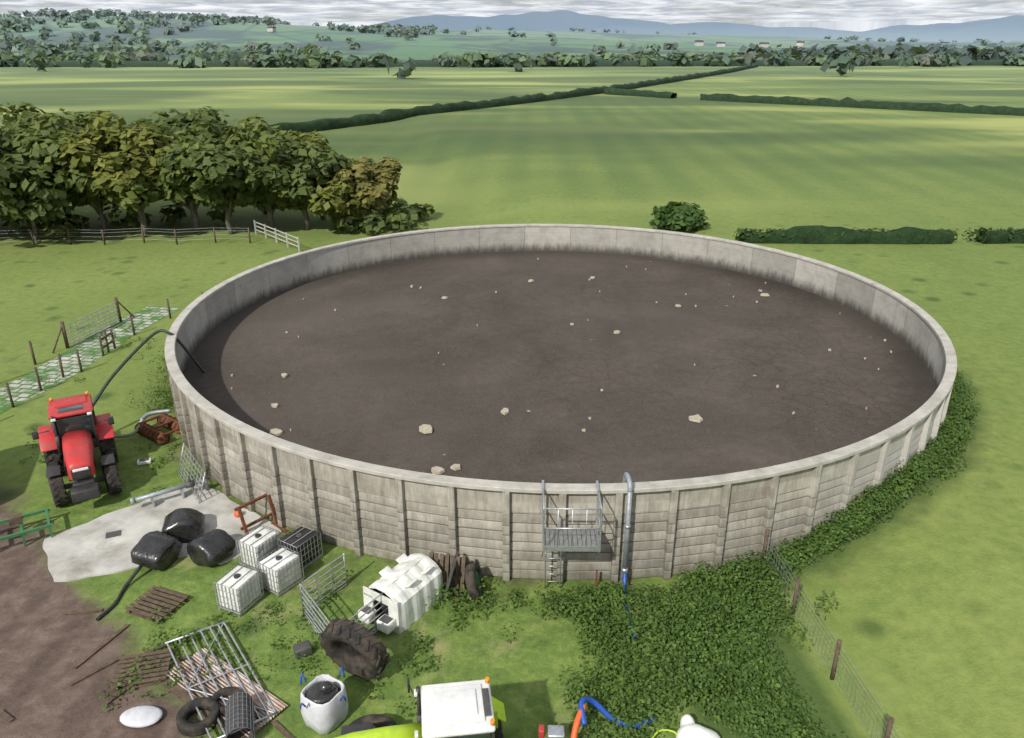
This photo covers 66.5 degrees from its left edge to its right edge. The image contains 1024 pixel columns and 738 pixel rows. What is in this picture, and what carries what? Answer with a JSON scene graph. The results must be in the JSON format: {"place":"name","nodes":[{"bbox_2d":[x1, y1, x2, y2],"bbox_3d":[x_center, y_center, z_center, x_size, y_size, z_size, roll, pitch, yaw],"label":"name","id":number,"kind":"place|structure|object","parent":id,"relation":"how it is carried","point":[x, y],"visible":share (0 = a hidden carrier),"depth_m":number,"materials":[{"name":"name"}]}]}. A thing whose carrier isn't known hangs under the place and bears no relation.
{"place":"outdoors","nodes":[
{"label":"outdoors","id":0,"kind":"place"},
{"bbox_2d":[0,66,1023,737],"bbox_3d":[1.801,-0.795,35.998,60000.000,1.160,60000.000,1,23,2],"label":"ground","id":1,"kind":"structure","parent":0,"point":[924,620],"depth_m":40.30,"materials":[{"name":"green plant"}]},
{"bbox_2d":[0,507,52,546],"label":"green frame","id":2,"kind":"object","parent":1,"relation":"on","point":[14,519],"visible":1,"depth_m":23.12,"materials":[{"name":"paint"}]},
{"bbox_2d":[31,391,121,507],"bbox_3d":[-14.379,2.617,25.924,2.376,2.586,4.682,-12,26,-27],"label":"red tractor","id":3,"kind":"object","parent":1,"relation":"on","point":[73,434],"visible":1,"depth_m":25.58,"materials":[{"name":"metal"}]},
{"bbox_2d":[0,306,181,413],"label":"farm track","id":4,"kind":"structure","parent":1,"relation":"on","point":[146,317],"depth_m":36.47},
{"bbox_2d":[92,329,204,437],"bbox_3d":[-14.239,0.670,29.516,1.734,3.117,5.920,12,25,26],"label":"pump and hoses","id":5,"kind":"object","parent":1,"relation":"on","point":[112,376],"visible":0.61,"depth_m":29.98,"materials":[{"name":"rubber"}]},
{"bbox_2d":[134,413,185,444],"bbox_3d":[-12.805,2.282,29.160,2.492,0.646,1.377,16,28,33],"label":"rusty farm implement","id":6,"kind":"object","parent":1,"relation":"on","point":[152,433],"visible":0.84,"depth_m":29.15,"materials":[{"name":"brown metal"}]},
{"bbox_2d":[43,484,281,581],"bbox_3d":[-10.543,5.094,23.220,5.079,0.086,5.573,19,29,38],"label":"concrete pad","id":7,"kind":"object","parent":1,"relation":"on","point":[105,544],"visible":0.69,"depth_m":23.59,"materials":[{"name":"grey concrete"}]},
{"bbox_2d":[130,476,209,506],"bbox_3d":[-10.969,3.937,25.111,2.391,0.720,0.300,-15,27,-32],"label":"metal pipe","id":8,"kind":"object","parent":7,"relation":"on","point":[189,483],"visible":0.98,"depth_m":25.07,"materials":[{"name":"grey metal"}]},
{"bbox_2d":[96,508,235,620],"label":"black silage bales","id":9,"kind":"object","parent":1,"relation":"on","point":[156,550],"visible":1,"depth_m":22.02,"materials":[{"name":"black plastic"}]},
{"bbox_2d":[158,648,287,737],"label":"tin sheet","id":10,"kind":"object","parent":1,"relation":"on","point":[179,690],"visible":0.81,"depth_m":17.90,"materials":[{"name":"brown metal"}]},
{"bbox_2d":[64,302,388,737],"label":"metal gates","id":11,"kind":"structure","parent":1,"relation":"on","point":[212,678],"depth_m":19.34,"materials":[{"name":"silver metal"}]},
{"bbox_2d":[0,458,466,737],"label":"scattered farm debris","id":12,"kind":"object","parent":1,"relation":"on","point":[141,716],"visible":0.88,"depth_m":18.73,"materials":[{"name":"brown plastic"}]},
{"bbox_2d":[225,692,254,737],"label":"wire roll","id":13,"kind":"object","parent":1,"relation":"on","point":[239,712],"visible":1,"depth_m":16.62,"materials":[{"name":"grey metal"}]},
{"bbox_2d":[234,494,290,535],"bbox_3d":[-7.411,4.534,23.401,1.315,0.928,1.100,18,29,36],"label":"fork frame","id":14,"kind":"object","parent":1,"relation":"on","point":[241,516],"visible":0.71,"depth_m":23.69,"materials":[{"name":"brown metal"}]},
{"bbox_2d":[213,524,322,616],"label":"ibc tanks","id":15,"kind":"object","parent":1,"relation":"on","point":[270,561],"visible":1,"depth_m":21.07,"materials":[{"name":"white plastic"}]},
{"bbox_2d":[254,220,299,251],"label":"rail fence","id":16,"kind":"object","parent":1,"relation":"on","point":[276,234],"visible":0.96,"depth_m":57.32,"materials":[{"name":"paint"}]},
{"bbox_2d":[300,667,348,733],"bbox_3d":[-4.069,7.185,16.913,1.006,1.062,1.009,-6,24,-15],"label":"bulk bag","id":17,"kind":"object","parent":1,"relation":"on","point":[324,704],"visible":1,"depth_m":16.66,"materials":[{"name":"fabric"}]},
{"bbox_2d":[176,551,483,736],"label":"tyres","id":18,"kind":"object","parent":1,"relation":"on","point":[353,647],"visible":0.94,"depth_m":17.55,"materials":[{"name":"rubber"}]},
{"bbox_2d":[358,553,442,633],"bbox_3d":[-2.903,5.774,20.196,1.231,1.129,2.090,14,27,31],"label":"calf hutch","id":19,"kind":"object","parent":1,"relation":"on","point":[407,585],"visible":0.96,"depth_m":19.86,"materials":[{"name":"white plastic"}]},
{"bbox_2d":[334,677,505,737],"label":"green tractor","id":20,"kind":"object","parent":1,"relation":"on","point":[470,709],"visible":1,"depth_m":14.63,"materials":[{"name":"metal"}]},
{"bbox_2d":[0,227,900,737],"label":"fences","id":21,"kind":"object","parent":1,"relation":"on","point":[764,561],"visible":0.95,"depth_m":31.36,"materials":[{"name":"brown wood"}]},
{"bbox_2d":[19,323,981,737],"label":"weeds","id":22,"kind":"object","parent":1,"relation":"on","point":[931,459],"visible":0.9,"depth_m":19.49,"materials":[{"name":"green plant"}]},
{"bbox_2d":[0,8,1023,78],"bbox_3d":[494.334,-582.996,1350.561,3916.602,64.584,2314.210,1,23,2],"label":"trees","id":23,"kind":"object","parent":1,"relation":"on","point":[41,55],"visible":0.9,"depth_m":498.97,"materials":[{"name":"green plant"}]},
{"bbox_2d":[0,59,1023,244],"bbox_3d":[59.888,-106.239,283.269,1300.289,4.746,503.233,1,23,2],"label":"hedges","id":24,"kind":"object","parent":1,"relation":"on","point":[811,234],"visible":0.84,"depth_m":168.97,"materials":[{"name":"green plant"}]},
{"bbox_2d":[165,224,956,583],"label":"slurry tank wall","id":25,"kind":"structure","parent":1,"relation":"on","point":[495,526],"depth_m":22.54,"materials":[{"name":"grey concrete"}]},
{"bbox_2d":[183,251,935,483],"bbox_3d":[1.801,-1.487,35.708,31.600,0.062,31.600,1,23,2],"label":"slurry","id":26,"kind":"object","parent":25,"relation":"in","point":[374,377],"visible":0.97,"depth_m":32.12,"materials":[{"name":"liquid"}]},
{"bbox_2d":[231,258,891,473],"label":"crust flakes","id":27,"kind":"object","parent":26,"relation":"on","point":[427,429],"visible":0.95,"depth_m":27.69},
{"bbox_2d":[541,480,602,587],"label":"platform","id":28,"kind":"structure","parent":25,"relation":"attached to","point":[586,539],"depth_m":20.05,"materials":[{"name":"grey metal"}]},
{"bbox_2d":[538,696,677,737],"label":"hoses","id":29,"kind":"object","parent":1,"relation":"on","point":[555,731],"visible":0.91,"depth_m":16.35,"materials":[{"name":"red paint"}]},
{"bbox_2d":[595,472,636,637],"bbox_3d":[2.703,4.655,20.032,0.915,3.329,2.736,1,23,2],"label":"pipe","id":30,"kind":"object","parent":1,"relation":"on","point":[627,479],"visible":0.74,"depth_m":20.55,"materials":[{"name":"silver metal"}]},
{"bbox_2d":[368,10,1023,42],"bbox_3d":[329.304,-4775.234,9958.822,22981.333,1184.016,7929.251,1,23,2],"label":"distant hills","id":31,"kind":"structure","parent":1,"relation":"on","point":[1008,29],"depth_m":10021.87,"materials":[{"name":"blue"}]},
{"bbox_2d":[676,714,719,737],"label":"white sack","id":32,"kind":"object","parent":1,"relation":"on","point":[689,728],"visible":0.99,"depth_m":16.32,"materials":[{"name":"plastic"}]},
{"bbox_2d":[733,227,1023,240],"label":"hedge leaves","id":33,"kind":"object","parent":1,"relation":"on","point":[976,232],"visible":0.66,"depth_m":52.86,"materials":[{"name":"green plant"}]},
{"bbox_2d":[0,0,1023,31],"label":"sky","id":34,"kind":"structure","parent":0,"point":[848,15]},
{"bbox_2d":[2,16,1023,61],"bbox_3d":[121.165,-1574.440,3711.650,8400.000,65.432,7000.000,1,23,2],"label":"hills","id":35,"kind":"structure","parent":0,"point":[535,44],"depth_m":971.16,"materials":[{"name":"green plant"}]},
{"bbox_2d":[267,26,804,46],"bbox_3d":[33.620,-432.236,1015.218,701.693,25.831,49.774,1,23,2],"label":"houses","id":36,"kind":"structure","parent":35,"relation":"on","point":[696,43],"depth_m":1009.00,"materials":[{"name":"white"}]}
]}

